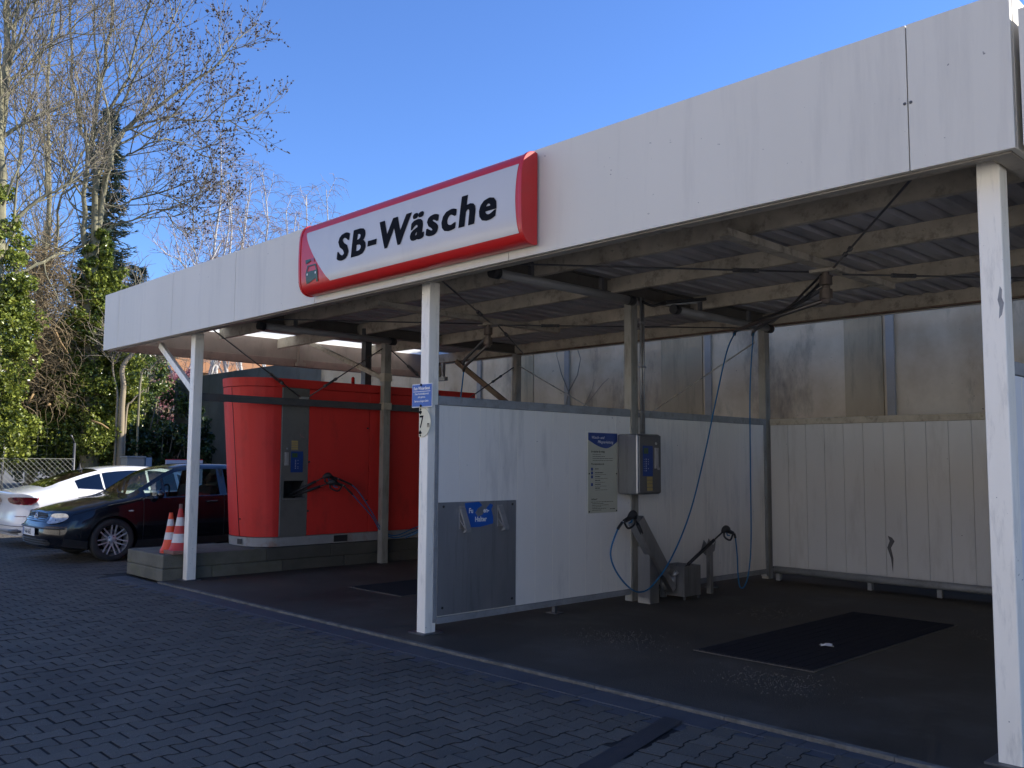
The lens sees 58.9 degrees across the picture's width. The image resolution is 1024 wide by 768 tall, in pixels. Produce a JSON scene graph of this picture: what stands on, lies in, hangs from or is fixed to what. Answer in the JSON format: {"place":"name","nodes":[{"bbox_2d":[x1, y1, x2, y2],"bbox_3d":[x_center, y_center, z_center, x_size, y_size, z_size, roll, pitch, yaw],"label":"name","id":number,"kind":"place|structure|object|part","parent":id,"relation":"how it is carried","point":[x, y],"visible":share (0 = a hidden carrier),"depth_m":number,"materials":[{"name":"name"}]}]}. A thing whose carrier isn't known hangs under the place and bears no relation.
{"place":"outdoors","nodes":[
{"label":"outdoors","id":0,"kind":"place"},
{"bbox_2d":[0,467,157,582],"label":"ground","id":1,"kind":"structure","parent":0,"point":[12,482],"depth_m":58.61,"materials":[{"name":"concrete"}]},
{"bbox_2d":[3,467,63,484],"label":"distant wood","id":2,"kind":"object","parent":1,"relation":"on","point":[20,475],"depth_m":52.82,"materials":[{"name":"plant"}]},
{"bbox_2d":[0,435,75,489],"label":"chain link fence","id":3,"kind":"object","parent":1,"relation":"on","point":[73,460],"visible":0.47,"depth_m":19.58,"materials":[{"name":"metal"}]},
{"bbox_2d":[4,76,81,293],"bbox_3d":[-15.251,-2.993,25.938,5.253,13.224,4.810,-1,-5,17],"label":"bare tree","id":4,"kind":"object","parent":1,"relation":"on","point":[23,216],"visible":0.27,"depth_m":26.72,"materials":[{"name":"brown plant"}]},
{"bbox_2d":[0,428,104,490],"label":"wire fence","id":5,"kind":"object","parent":1,"relation":"on","point":[1,483],"visible":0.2,"depth_m":20.50,"materials":[{"name":"metal"}]},
{"bbox_2d":[8,150,120,481],"bbox_3d":[-15.707,-1.699,29.302,4.668,11.219,4.458,0,-5,10],"label":"bare tree","id":6,"kind":"object","parent":1,"relation":"on","point":[27,218],"visible":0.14,"depth_m":28.76,"materials":[{"name":"brown plant"}]},
{"bbox_2d":[0,335,144,473],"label":"shaded thicket","id":7,"kind":"object","parent":1,"relation":"on","point":[135,413],"visible":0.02,"depth_m":23.19,"materials":[{"name":"green plant"}]},
{"bbox_2d":[0,337,146,476],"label":"ivy thicket","id":8,"kind":"object","parent":1,"relation":"on","point":[49,441],"visible":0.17,"depth_m":21.40,"materials":[{"name":"green plant"}]},
{"bbox_2d":[5,221,154,476],"bbox_3d":[-13.295,-0.528,26.974,7.326,8.534,3.588,5,-7,-44],"label":"bare tree","id":9,"kind":"object","parent":1,"relation":"on","point":[52,473],"visible":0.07,"depth_m":28.36,"materials":[{"name":"brown plant"}]},
{"bbox_2d":[0,0,161,464],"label":"bare tree","id":10,"kind":"object","parent":1,"relation":"on","point":[19,322],"visible":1,"depth_m":19.57,"materials":[{"name":"brown plant"}]},
{"bbox_2d":[1,214,109,429],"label":"dry brush","id":11,"kind":"object","parent":10,"relation":"hanging from","point":[49,333],"visible":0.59,"depth_m":21.09,"materials":[{"name":"brown plant"}]},
{"bbox_2d":[4,0,164,484],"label":"bare tree","id":12,"kind":"object","parent":1,"relation":"on","point":[28,478],"visible":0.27,"depth_m":24.15,"materials":[{"name":"brown plant"}]},
{"bbox_2d":[57,107,150,474],"bbox_3d":[-13.732,-2.751,30.376,3.964,13.496,3.753,5,-7,-44],"label":"spruce tree","id":13,"kind":"object","parent":1,"relation":"on","point":[114,232],"visible":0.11,"depth_m":30.57,"materials":[{"name":"green plant"}]},
{"bbox_2d":[78,306,130,465],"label":"sapling","id":14,"kind":"object","parent":1,"relation":"on","point":[117,403],"visible":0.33,"depth_m":21.40,"materials":[{"name":"brown plant"}]},
{"bbox_2d":[95,328,159,464],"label":"sapling","id":15,"kind":"object","parent":1,"relation":"on","point":[121,424],"visible":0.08,"depth_m":21.46,"materials":[{"name":"brown plant"}]},
{"bbox_2d":[107,420,157,465],"bbox_3d":[-9.324,2.095,21.985,1.268,2.482,1.433,5,-7,-44],"label":"ivy bush","id":16,"kind":"object","parent":1,"relation":"on","point":[130,445],"visible":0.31,"depth_m":21.73,"materials":[{"name":"green plant"}]},
{"bbox_2d":[123,390,143,455],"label":"sapling","id":17,"kind":"object","parent":1,"relation":"on","point":[126,412],"visible":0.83,"depth_m":21.52,"materials":[{"name":"brown plant"}]},
{"bbox_2d":[132,353,159,427],"bbox_3d":[-10.793,0.774,24.837,1.992,5.577,2.123,5,-7,-44],"label":"green bush","id":18,"kind":"object","parent":1,"relation":"on","point":[151,398],"visible":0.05,"depth_m":24.91,"materials":[{"name":"green plant"}]},
{"bbox_2d":[0,0,294,467],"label":"bare tree","id":19,"kind":"object","parent":1,"relation":"on","point":[95,264],"visible":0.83,"depth_m":22.16,"materials":[{"name":"brown plant"}]},
{"bbox_2d":[126,266,172,420],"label":"bare tree","id":20,"kind":"object","parent":1,"relation":"on","point":[142,268],"visible":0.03,"depth_m":37.21,"materials":[{"name":"brown plant"}]},
{"bbox_2d":[135,355,170,434],"bbox_3d":[-11.129,0.900,26.831,2.314,5.891,2.231,1,-5,-7],"label":"green bush","id":21,"kind":"object","parent":1,"relation":"on","point":[159,389],"visible":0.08,"depth_m":26.88,"materials":[{"name":"green plant"}]},
{"bbox_2d":[139,419,187,468],"bbox_3d":[-8.707,2.196,22.569,1.373,2.658,2.440,3,-6,-30],"label":"ivy bush","id":22,"kind":"object","parent":1,"relation":"on","point":[164,446],"visible":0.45,"depth_m":22.11,"materials":[{"name":"green plant"}]},
{"bbox_2d":[140,378,188,430],"bbox_3d":[-11.475,1.840,28.732,2.635,4.116,3.094,5,-7,-44],"label":"green bush","id":23,"kind":"object","parent":1,"relation":"on","point":[167,396],"visible":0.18,"depth_m":28.66,"materials":[{"name":"green plant"}]},
{"bbox_2d":[135,355,204,455],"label":"sapling","id":24,"kind":"object","parent":1,"relation":"on","point":[138,404],"visible":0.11,"depth_m":21.68,"materials":[{"name":"brown plant"}]},
{"bbox_2d":[149,365,190,431],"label":"blossom tree","id":25,"kind":"object","parent":1,"relation":"on","point":[175,375],"visible":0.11,"depth_m":30.77,"materials":[{"name":"pink plant"}]},
{"bbox_2d":[124,202,235,376],"bbox_3d":[-11.931,-1.182,31.464,5.520,10.622,3.976,-2,-5,23],"label":"bare tree","id":26,"kind":"object","parent":1,"relation":"on","point":[197,261],"visible":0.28,"depth_m":31.06,"materials":[{"name":"plant"}]},
{"bbox_2d":[168,405,216,484],"bbox_3d":[-8.205,1.945,22.987,1.262,2.967,1.023,0,-5,0],"label":"ivy bush","id":27,"kind":"object","parent":1,"relation":"on","point":[206,449],"visible":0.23,"depth_m":23.04,"materials":[{"name":"green plant"}]},
{"bbox_2d":[151,357,273,411],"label":"house","id":28,"kind":"structure","parent":1,"relation":"on","point":[206,366],"depth_m":49.29,"materials":[{"name":"tile"}]},
{"bbox_2d":[182,107,276,373],"bbox_3d":[-11.368,-3.501,36.469,3.622,16.070,3.117,2,-5,-18],"label":"birch tree","id":29,"kind":"object","parent":1,"relation":"on","point":[214,246],"visible":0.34,"depth_m":36.73,"materials":[{"name":"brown plant"}]},
{"bbox_2d":[203,153,259,373],"bbox_3d":[-12.595,-2.765,39.388,2.887,15.133,3.008,-1,-5,20],"label":"birch tree","id":30,"kind":"object","parent":1,"relation":"on","point":[225,369],"visible":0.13,"depth_m":39.66,"materials":[{"name":"white plant"}]},
{"bbox_2d":[185,177,285,374],"bbox_3d":[-10.969,-1.729,35.302,3.850,12.385,3.322,3,-5,-23],"label":"birch tree","id":31,"kind":"object","parent":1,"relation":"on","point":[213,364],"visible":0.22,"depth_m":35.38,"materials":[{"name":"white plant"}]},
{"bbox_2d":[218,181,270,371],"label":"birch tree","id":32,"kind":"object","parent":1,"relation":"on","point":[241,368],"visible":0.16,"depth_m":42.83,"materials":[{"name":"white plant"}]},
{"bbox_2d":[174,365,320,485],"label":"retaining wall","id":33,"kind":"structure","parent":1,"relation":"on","point":[213,384],"depth_m":27.02,"materials":[{"name":"concrete"}]},
{"bbox_2d":[244,159,316,367],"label":"birch tree","id":34,"kind":"object","parent":1,"relation":"on","point":[268,225],"visible":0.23,"depth_m":41.21,"materials":[{"name":"white plant"}]},
{"bbox_2d":[261,186,309,240],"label":"birch tree","id":35,"kind":"object","parent":1,"relation":"on","point":[286,232],"visible":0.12,"depth_m":45.70,"materials":[{"name":"white plant"}]},
{"bbox_2d":[284,183,332,231],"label":"birch tree","id":36,"kind":"object","parent":1,"relation":"on","point":[312,206],"visible":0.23,"depth_m":45.69,"materials":[{"name":"white plant"}]},
{"bbox_2d":[303,173,349,224],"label":"birch tree","id":37,"kind":"object","parent":1,"relation":"on","point":[326,198],"visible":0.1,"depth_m":47.96,"materials":[{"name":"white plant"}]},
{"bbox_2d":[99,576,917,767],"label":"paving border","id":38,"kind":"object","parent":1,"relation":"on","point":[621,705],"visible":0.83,"depth_m":6.31,"materials":[{"name":"grey concrete"}]},
{"bbox_2d":[157,581,948,767],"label":"kerb","id":39,"kind":"structure","parent":1,"relation":"on","point":[895,758],"depth_m":5.82,"materials":[{"name":"grey concrete"}]},
{"bbox_2d":[0,533,868,767],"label":"pavement","id":40,"kind":"structure","parent":0,"point":[49,567],"depth_m":5.64,"materials":[{"name":"stone"}]},
{"bbox_2d":[0,464,201,536],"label":"parked car","id":41,"kind":"object","parent":40,"relation":"on","point":[18,504],"visible":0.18,"depth_m":15.70,"materials":[{"name":"white paint"}]},
{"bbox_3d":[-8.062,1.666,16.169,0.893,0.317,1.197,5,-7,-44],"label":"window","id":42,"kind":"part","parent":41,"relation":"part of","materials":[{"name":"black glass"}]},
{"bbox_3d":[-7.373,1.708,15.800,0.430,0.286,0.246,5,-7,-44],"label":"window","id":43,"kind":"part","parent":41,"relation":"part of","materials":[{"name":"blue glass"}]},
{"bbox_3d":[-6.858,2.228,16.019,0.900,0.682,0.042,5,-7,-44],"label":"door","id":44,"kind":"part","parent":41,"relation":"part of","materials":[{"name":"white paint"}]},
{"bbox_3d":[-6.924,1.731,16.234,0.760,0.364,0.246,5,-7,-44],"label":"window","id":45,"kind":"part","parent":41,"relation":"part of","materials":[{"name":"blue glass"}]},
{"bbox_3d":[-6.435,1.784,16.689,0.500,0.373,0.222,5,-7,-44],"label":"window","id":46,"kind":"part","parent":41,"relation":"part of","materials":[{"name":"blue glass"}]},
{"bbox_2d":[21,463,228,560],"bbox_3d":[-5.614,2.017,14.806,4.182,1.440,2.070,5,-7,-44],"label":"parked car","id":47,"kind":"object","parent":40,"relation":"on","point":[113,517],"visible":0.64,"depth_m":13.63,"materials":[{"name":"black paint"}]},
{"bbox_3d":[-6.526,1.685,14.960,0.260,0.256,0.149,5,-7,-44],"label":"window","id":48,"kind":"part","parent":47,"relation":"part of","materials":[{"name":"black glass"}]},
{"bbox_3d":[-6.002,1.528,14.468,0.690,0.414,1.190,5,-7,-44],"label":"window","id":49,"kind":"part","parent":47,"relation":"part of","materials":[{"name":"glass"}]},
{"bbox_3d":[-6.280,2.160,15.332,1.290,0.636,0.039,5,-7,-44],"label":"door","id":50,"kind":"part","parent":47,"relation":"part of","materials":[{"name":"black paint"}]},
{"bbox_3d":[-5.099,2.063,14.118,1.290,0.636,0.039,5,-7,-44],"label":"door","id":51,"kind":"part","parent":47,"relation":"part of","materials":[{"name":"black paint"}]},
{"bbox_2d":[120,456,151,466],"bbox_3d":[-8.294,2.374,19.932,0.580,1.570,0.390,5,-7,-44],"label":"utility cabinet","id":52,"kind":"object","parent":40,"relation":"on","point":[136,461],"visible":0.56,"depth_m":19.84,"materials":[{"name":"grey"}]},
{"bbox_2d":[165,459,202,483],"bbox_3d":[-7.814,2.545,21.538,0.900,1.510,0.062,5,-7,-44],"label":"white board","id":53,"kind":"object","parent":40,"relation":"on","point":[170,461],"visible":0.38,"depth_m":21.50,"materials":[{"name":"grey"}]},
{"bbox_2d":[127,537,417,580],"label":"concrete plinth","id":54,"kind":"structure","parent":40,"relation":"on","point":[212,560],"depth_m":12.11,"materials":[{"name":"grey concrete"}]},
{"bbox_2d":[160,513,174,552],"bbox_3d":[-4.337,1.885,11.504,0.246,0.500,0.246,5,-7,-44],"label":"traffic cone","id":55,"kind":"object","parent":54,"relation":"on","point":[168,537],"visible":0.75,"depth_m":11.45,"materials":[{"name":"orange plastic"}]},
{"bbox_2d":[163,504,184,554],"bbox_3d":[-4.175,1.819,11.401,0.288,0.617,0.288,5,-7,-44],"label":"traffic cone","id":56,"kind":"object","parent":54,"relation":"on","point":[176,546],"visible":0.84,"depth_m":11.32,"materials":[{"name":"orange plastic"}]},
{"bbox_2d":[223,341,474,546],"bbox_3d":[-2.451,0.777,13.827,4.096,3.115,1.120,5,-7,-44],"label":"equipment cabin","id":57,"kind":"object","parent":54,"relation":"on","point":[276,455],"visible":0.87,"depth_m":12.76,"materials":[{"name":"red metal"}]},
{"bbox_2d":[288,473,417,535],"bbox_3d":[-1.951,1.765,13.266,2.715,0.944,0.348,4,-6,-40],"label":"spray gun","id":58,"kind":"object","parent":57,"relation":"attached to","point":[325,476],"visible":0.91,"depth_m":12.63,"materials":[{"name":"black plastic"}]},
{"bbox_2d":[291,479,417,537],"bbox_3d":[-1.924,1.824,13.259,2.675,0.886,0.387,4,-6,-40],"label":"hose","id":59,"kind":"object","parent":57,"relation":"attached to","point":[333,482],"visible":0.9,"depth_m":12.64,"materials":[{"name":"black plastic"}]},
{"bbox_2d":[576,716,682,767],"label":"tar strip","id":60,"kind":"object","parent":40,"relation":"on","point":[614,754],"visible":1,"depth_m":4.83,"materials":[{"name":"black asphalt"}]},
{"bbox_2d":[321,300,1023,418],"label":"retaining wall","id":61,"kind":"structure","parent":40,"relation":"on","point":[923,362],"depth_m":13.61,"materials":[{"name":"concrete"}]},
{"bbox_2d":[556,351,608,405],"bbox_3d":[1.179,0.784,16.625,0.027,4.301,1.553,5,-7,-44],"label":"creeper","id":62,"kind":"object","parent":61,"relation":"attached to","point":[574,381],"visible":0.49,"depth_m":16.74,"materials":[{"name":"brown plant"}]},
{"bbox_2d":[0,0,1023,337],"label":"sky","id":63,"kind":"structure","parent":0,"point":[390,99],"materials":[{"name":"blue"}]},
{"bbox_2d":[162,559,1000,767],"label":"wash floor","id":64,"kind":"structure","parent":0,"point":[931,699],"depth_m":7.39,"materials":[{"name":"concrete"}]},
{"bbox_2d":[350,579,417,596],"bbox_3d":[-0.588,2.450,11.276,2.744,0.016,1.024,5,-7,-44],"label":"drain grate","id":65,"kind":"object","parent":64,"relation":"on","point":[404,588],"visible":0.27,"depth_m":10.58,"materials":[{"name":"black metal"}]},
{"bbox_2d":[103,0,1023,767],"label":"wash canopy","id":66,"kind":"object","parent":64,"relation":"on","point":[885,170],"visible":0.86,"depth_m":7.21,"materials":[{"name":"metal"}]},
{"bbox_2d":[256,320,396,344],"bbox_3d":[-2.447,-0.714,12.234,2.150,0.187,0.104,5,-7,-44],"label":"tube light","id":67,"kind":"object","parent":66,"relation":"attached to","point":[294,328],"visible":0.98,"depth_m":12.12,"materials":[{"name":"plastic"}]},
{"bbox_2d":[298,151,537,296],"bbox_3d":[-0.945,-1.301,7.835,0.193,0.714,3.105,5,-7,-44],"label":"box sign","id":68,"kind":"object","parent":66,"relation":"attached to","point":[485,212],"visible":1,"depth_m":7.47,"materials":[{"name":"white plastic"},{"name":"red plastic"},{"name":"black ink"}]},
{"bbox_2d":[412,383,432,407],"bbox_3d":[-0.789,0.101,8.011,0.033,0.209,0.284,5,-7,-44],"label":"notice sign","id":69,"kind":"object","parent":66,"relation":"attached to","point":[422,395],"visible":1,"depth_m":8.00,"materials":[{"name":"blue plastic"}]},
{"bbox_2d":[419,408,430,436],"bbox_3d":[-0.767,0.337,7.980,0.010,0.264,0.160,5,-7,-44],"label":"height sign","id":70,"kind":"object","parent":66,"relation":"attached to","point":[424,421],"visible":1,"depth_m":7.99,"materials":[{"name":"white metal"}]},
{"bbox_2d":[439,363,447,380],"bbox_3d":[-1.403,-0.216,16.813,0.140,0.330,0.500,5,-7,-44],"label":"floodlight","id":71,"kind":"object","parent":66,"relation":"attached to","point":[442,377],"visible":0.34,"depth_m":16.68,"materials":[{"name":"grey metal"}]},
{"bbox_2d":[405,322,498,538],"bbox_3d":[-0.761,0.704,12.188,0.342,2.851,1.995,4,-6,-37],"label":"swivel boom","id":72,"kind":"object","parent":66,"relation":"attached to","point":[486,341],"visible":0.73,"depth_m":11.67,"materials":[{"name":"paint"}]},
{"bbox_2d":[487,262,636,305],"bbox_3d":[0.535,-0.982,8.700,2.000,0.217,0.104,5,-7,-44],"label":"tube light","id":73,"kind":"object","parent":66,"relation":"attached to","point":[530,278],"visible":0.91,"depth_m":8.58,"materials":[{"name":"plastic"}]},
{"bbox_2d":[618,434,660,494],"bbox_3d":[1.384,0.861,9.741,0.400,0.640,0.310,5,-7,-44],"label":"pay terminal","id":74,"kind":"object","parent":66,"relation":"attached to","point":[639,464],"visible":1,"depth_m":9.62,"materials":[{"name":"silver metal"}]},
{"bbox_2d":[639,435,660,492],"bbox_3d":[1.469,0.854,9.653,0.370,0.610,0.016,5,-7,-44],"label":"door","id":75,"kind":"structure","parent":74,"relation":"in","point":[644,440],"depth_m":9.65,"materials":[{"name":"grey metal"}]},
{"bbox_2d":[642,297,706,306],"bbox_3d":[1.815,-0.919,10.164,0.746,0.126,0.190,2,-5,-17],"label":"floodlight","id":76,"kind":"object","parent":66,"relation":"attached to","point":[679,302],"visible":0.94,"depth_m":10.12,"materials":[{"name":"plastic"}]},
{"bbox_2d":[669,302,774,332],"bbox_3d":[2.491,-0.806,10.589,2.050,0.217,0.104,5,-7,-44],"label":"tube light","id":77,"kind":"object","parent":66,"relation":"attached to","point":[698,313],"visible":1,"depth_m":10.36,"materials":[{"name":"plastic"}]},
{"bbox_2d":[733,266,841,335],"bbox_3d":[2.809,-0.761,9.628,0.345,0.322,3.107,0,-5,0],"label":"swivel boom","id":78,"kind":"object","parent":66,"relation":"attached to","point":[824,291],"visible":1,"depth_m":8.54,"materials":[{"name":"paint"}]},
{"bbox_2d":[432,297,768,623],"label":"partition wall","id":79,"kind":"structure","parent":64,"relation":"on","point":[531,458],"depth_m":9.32,"materials":[{"name":"white paint"}]},
{"bbox_2d":[437,500,515,615],"bbox_3d":[-0.275,1.563,8.239,0.951,0.983,0.106,5,-7,-44],"label":"splash plate","id":80,"kind":"object","parent":79,"relation":"attached to","point":[476,563],"visible":1,"depth_m":8.25,"materials":[{"name":"metal"}]},
{"bbox_2d":[588,432,616,512],"bbox_3d":[0.958,0.935,9.553,0.473,0.835,0.012,5,-7,-44],"label":"info board","id":81,"kind":"object","parent":79,"relation":"attached to","point":[602,472],"visible":1,"depth_m":9.55,"materials":[{"name":"white"}]},
{"bbox_2d":[628,516,675,603],"bbox_3d":[1.499,1.872,9.726,0.717,0.931,0.210,5,-7,-44],"label":"lance holder","id":82,"kind":"object","parent":64,"relation":"on","point":[652,562],"visible":0.92,"depth_m":9.64,"materials":[{"name":"silver metal"}]},
{"bbox_2d":[610,332,734,592],"bbox_3d":[1.798,0.757,9.960,2.252,2.909,0.120,5,-7,-43],"label":"hose","id":83,"kind":"object","parent":82,"relation":"in","point":[632,515],"visible":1,"depth_m":9.59,"materials":[{"name":"blue plastic"}]},
{"bbox_2d":[660,562,700,599],"bbox_3d":[1.841,2.187,10.041,0.398,0.363,0.320,5,-7,-44],"label":"brush bucket","id":84,"kind":"object","parent":64,"relation":"on","point":[686,579],"visible":0.84,"depth_m":9.94,"materials":[{"name":"silver metal"}]},
{"bbox_2d":[701,538,715,593],"bbox_3d":[2.257,2.088,10.410,0.200,0.628,0.071,5,-7,-44],"label":"lance holder","id":85,"kind":"object","parent":64,"relation":"on","point":[708,552],"visible":0.79,"depth_m":10.40,"materials":[{"name":"silver metal"}]},
{"bbox_2d":[686,333,753,588],"bbox_3d":[2.447,0.865,10.590,1.318,3.079,0.094,5,-6,-40],"label":"spray gun","id":86,"kind":"object","parent":85,"relation":"in","point":[726,529],"visible":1,"depth_m":10.85,"materials":[{"name":"black plastic"}]},
{"bbox_2d":[694,612,956,671],"bbox_3d":[2.788,2.175,7.804,2.744,0.016,1.024,5,-7,-44],"label":"drain grate","id":87,"kind":"object","parent":64,"relation":"on","point":[849,636],"visible":1,"depth_m":7.58,"materials":[{"name":"black metal"}]},
{"bbox_2d":[819,643,833,646],"bbox_3d":[2.547,2.111,7.338,0.076,0.023,0.117,5,-7,-44],"label":"paper scrap","id":88,"kind":"object","parent":87,"relation":"on","point":[827,644],"visible":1,"depth_m":7.33,"materials":[{"name":"grey paper"}]},
{"bbox_2d":[770,412,991,597],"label":"partition wall","id":89,"kind":"structure","parent":64,"relation":"on","point":[900,500],"depth_m":10.76,"materials":[{"name":"paint"}]},
{"bbox_2d":[1014,361,1023,586],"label":"partition wall","id":90,"kind":"structure","parent":64,"relation":"on","point":[1019,378],"depth_m":4.87,"materials":[{"name":"white paint"}]},
{"bbox_2d":[1018,7,1023,143],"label":"wash canopy","id":91,"kind":"object","parent":64,"relation":"on","point":[1021,26],"visible":1,"depth_m":4.44,"materials":[{"name":"metal"}]}
]}

